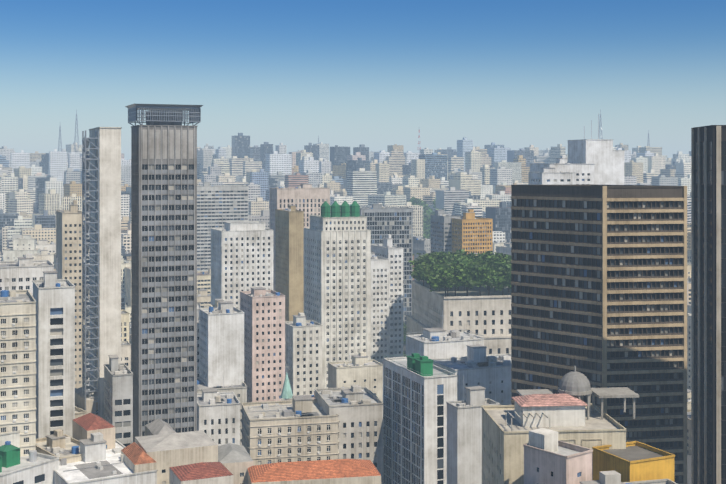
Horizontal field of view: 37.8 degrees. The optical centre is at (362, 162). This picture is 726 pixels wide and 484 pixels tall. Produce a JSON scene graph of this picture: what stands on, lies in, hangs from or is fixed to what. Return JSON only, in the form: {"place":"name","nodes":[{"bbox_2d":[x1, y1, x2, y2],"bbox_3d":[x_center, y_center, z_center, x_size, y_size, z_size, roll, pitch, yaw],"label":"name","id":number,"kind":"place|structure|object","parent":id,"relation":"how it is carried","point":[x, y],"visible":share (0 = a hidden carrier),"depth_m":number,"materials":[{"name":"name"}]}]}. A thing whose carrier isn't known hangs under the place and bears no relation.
{"place":"outdoors","nodes":[
{"label":"outdoors","id":0,"kind":"place"},
{"bbox_2d":[0,181,690,483],"bbox_3d":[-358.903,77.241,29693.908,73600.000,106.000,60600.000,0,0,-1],"label":"ground","id":1,"kind":"structure","parent":0,"point":[688,454],"depth_m":751.66,"materials":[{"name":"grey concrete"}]},
{"bbox_2d":[0,430,19,447],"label":"building","id":2,"kind":"structure","parent":1,"relation":"on","point":[13,437],"depth_m":297.30,"materials":[{"name":"white concrete"}]},
{"bbox_2d":[0,290,36,456],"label":"cream building","id":3,"kind":"structure","parent":1,"relation":"on","point":[18,373],"depth_m":299.69,"materials":[{"name":"beige concrete"}]},
{"bbox_2d":[0,254,53,295],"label":"white building","id":4,"kind":"structure","parent":1,"relation":"on","point":[21,273],"depth_m":421.13,"materials":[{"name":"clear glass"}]},
{"bbox_2d":[0,441,58,483],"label":"building","id":5,"kind":"structure","parent":1,"relation":"on","point":[34,467],"depth_m":289.87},
{"bbox_2d":[32,271,74,438],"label":"high-rise building","id":6,"kind":"structure","parent":1,"relation":"on","point":[54,296],"depth_m":332.63,"materials":[{"name":"grey concrete"}]},
{"bbox_2d":[36,406,86,462],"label":"beige building","id":7,"kind":"structure","parent":1,"relation":"on","point":[57,440],"depth_m":313.77,"materials":[{"name":"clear concrete"}]},
{"bbox_2d":[56,200,81,388],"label":"apartment building","id":8,"kind":"structure","parent":1,"relation":"on","point":[69,244],"depth_m":517.00,"materials":[{"name":"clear concrete"}]},
{"bbox_2d":[45,432,157,483],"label":"building","id":9,"kind":"structure","parent":1,"relation":"on","point":[99,464],"depth_m":295.58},
{"bbox_2d":[104,355,132,446],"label":"building","id":10,"kind":"structure","parent":1,"relation":"on","point":[118,396],"depth_m":328.99,"materials":[{"name":"grey concrete"}]},
{"bbox_2d":[82,104,202,441],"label":"skyscrapers","id":11,"kind":"structure","parent":1,"relation":"on","point":[164,255],"depth_m":357.71,"materials":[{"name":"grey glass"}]},
{"bbox_2d":[72,387,252,483],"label":"houses","id":12,"kind":"structure","parent":1,"relation":"on","point":[236,460],"depth_m":316.09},
{"bbox_2d":[135,430,232,483],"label":"building","id":13,"kind":"structure","parent":1,"relation":"on","point":[190,457],"depth_m":298.26,"materials":[{"name":"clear concrete"}]},
{"bbox_2d":[197,301,244,386],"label":"white building","id":14,"kind":"structure","parent":1,"relation":"on","point":[220,340],"depth_m":438.80,"materials":[{"name":"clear concrete"}]},
{"bbox_2d":[197,374,246,445],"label":"building","id":15,"kind":"structure","parent":1,"relation":"on","point":[219,416],"depth_m":383.71,"materials":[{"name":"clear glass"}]},
{"bbox_2d":[197,182,247,271],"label":"banded building","id":16,"kind":"structure","parent":1,"relation":"on","point":[218,206],"depth_m":1001.19,"materials":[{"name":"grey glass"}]},
{"bbox_2d":[211,221,273,309],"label":"high-rise building","id":17,"kind":"structure","parent":1,"relation":"on","point":[241,255],"depth_m":621.44,"materials":[{"name":"white concrete"}]},
{"bbox_2d":[240,287,285,401],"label":"pink building","id":18,"kind":"structure","parent":1,"relation":"on","point":[263,308],"depth_m":468.62,"materials":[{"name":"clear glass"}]},
{"bbox_2d":[280,367,292,400],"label":"church steeple","id":19,"kind":"object","parent":1,"relation":"on","point":[286,394],"visible":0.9,"depth_m":419.37,"materials":[{"name":"teal metal"}]},
{"bbox_2d":[269,184,329,320],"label":"buildings","id":20,"kind":"structure","parent":1,"relation":"on","point":[292,210],"depth_m":649.10,"materials":[{"name":"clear concrete"}]},
{"bbox_2d":[240,384,384,483],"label":"buildings","id":21,"kind":"structure","parent":1,"relation":"on","point":[335,423],"depth_m":344.30,"materials":[{"name":"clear concrete"}]},
{"bbox_2d":[247,459,380,483],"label":"tiled roof","id":22,"kind":"structure","parent":1,"relation":"on","point":[347,471],"depth_m":302.25,"materials":[{"name":"orange tile"}]},
{"bbox_2d":[285,201,370,395],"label":"cream tower","id":23,"kind":"structure","parent":1,"relation":"on","point":[332,323],"depth_m":539.87,"materials":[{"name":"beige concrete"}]},
{"bbox_2d":[0,133,690,260],"bbox_3d":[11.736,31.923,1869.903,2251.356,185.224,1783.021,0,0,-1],"label":"city","id":24,"kind":"object","parent":1,"relation":"on","point":[468,174],"visible":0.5,"depth_m":1730.97,"materials":[{"name":"grey concrete"}]},
{"bbox_2d":[3,235,690,454],"bbox_3d":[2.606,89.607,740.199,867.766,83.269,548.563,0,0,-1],"label":"city buildings","id":25,"kind":"structure","parent":1,"relation":"on","point":[361,369],"depth_m":639.70,"materials":[{"name":"grey concrete"}]},
{"bbox_2d":[58,109,649,161],"bbox_3d":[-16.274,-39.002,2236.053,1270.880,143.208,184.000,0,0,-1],"label":"antenna masts","id":26,"kind":"object","parent":1,"relation":"on","point":[78,152],"visible":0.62,"depth_m":2191.26,"materials":[{"name":"grey metal"}]},
{"bbox_2d":[360,204,412,324],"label":"office building","id":27,"kind":"structure","parent":1,"relation":"on","point":[396,223],"depth_m":771.28,"materials":[{"name":"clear glass"}]},
{"bbox_2d":[371,234,402,363],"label":"twin white buildings","id":28,"kind":"structure","parent":1,"relation":"on","point":[386,298],"depth_m":596.36,"materials":[{"name":"clear concrete"}]},
{"bbox_2d":[403,197,445,356],"bbox_3d":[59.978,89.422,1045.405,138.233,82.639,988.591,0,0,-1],"label":"buildings","id":29,"kind":"structure","parent":1,"relation":"on","point":[426,217],"depth_m":1366.08,"materials":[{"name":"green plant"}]},
{"bbox_2d":[383,310,510,483],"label":"buildings","id":30,"kind":"structure","parent":1,"relation":"on","point":[423,384],"depth_m":346.48,"materials":[{"name":"concrete"}]},
{"bbox_2d":[406,280,510,354],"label":"building","id":31,"kind":"structure","parent":1,"relation":"on","point":[486,316],"depth_m":521.21,"materials":[{"name":"beige concrete"}]},
{"bbox_2d":[408,249,510,296],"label":"trees","id":32,"kind":"object","parent":31,"relation":"on","point":[441,269],"visible":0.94,"depth_m":525.41,"materials":[{"name":"green plant"}]},
{"bbox_2d":[430,209,492,254],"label":"ochre building","id":33,"kind":"structure","parent":1,"relation":"on","point":[470,231],"depth_m":806.38,"materials":[{"name":"orange concrete"}]},
{"bbox_2d":[446,381,499,483],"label":"grey building","id":34,"kind":"structure","parent":1,"relation":"on","point":[464,441],"depth_m":298.42,"materials":[{"name":"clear concrete"}]},
{"bbox_2d":[523,428,592,483],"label":"building","id":35,"kind":"structure","parent":1,"relation":"on","point":[550,457],"depth_m":227.96,"materials":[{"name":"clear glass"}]},
{"bbox_2d":[481,366,638,483],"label":"building","id":36,"kind":"structure","parent":1,"relation":"on","point":[566,414],"depth_m":251.46,"materials":[{"name":"beige concrete"}]},
{"bbox_2d":[528,114,624,184],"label":"building","id":37,"kind":"structure","parent":1,"relation":"on","point":[598,161],"depth_m":674.92,"materials":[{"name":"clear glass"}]},
{"bbox_2d":[511,184,686,483],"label":"office building","id":38,"kind":"structure","parent":1,"relation":"on","point":[598,286],"depth_m":310.27,"materials":[{"name":"black glass"}]},
{"bbox_2d":[544,470,676,483],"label":"building rooftop","id":39,"kind":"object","parent":1,"relation":"on","point":[610,477],"depth_m":220.36,"materials":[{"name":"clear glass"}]},
{"bbox_2d":[592,441,674,481],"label":"yellow building","id":40,"kind":"structure","parent":1,"relation":"on","point":[635,461],"depth_m":235.76,"materials":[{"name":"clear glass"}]},
{"bbox_2d":[691,125,725,483],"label":"black glass tower","id":41,"kind":"structure","parent":1,"relation":"on","point":[708,304],"depth_m":256.73,"materials":[{"name":"glass"}]},
{"bbox_2d":[0,0,725,160],"label":"sky","id":42,"kind":"structure","parent":0,"point":[513,74],"materials":[{"name":"blue"}]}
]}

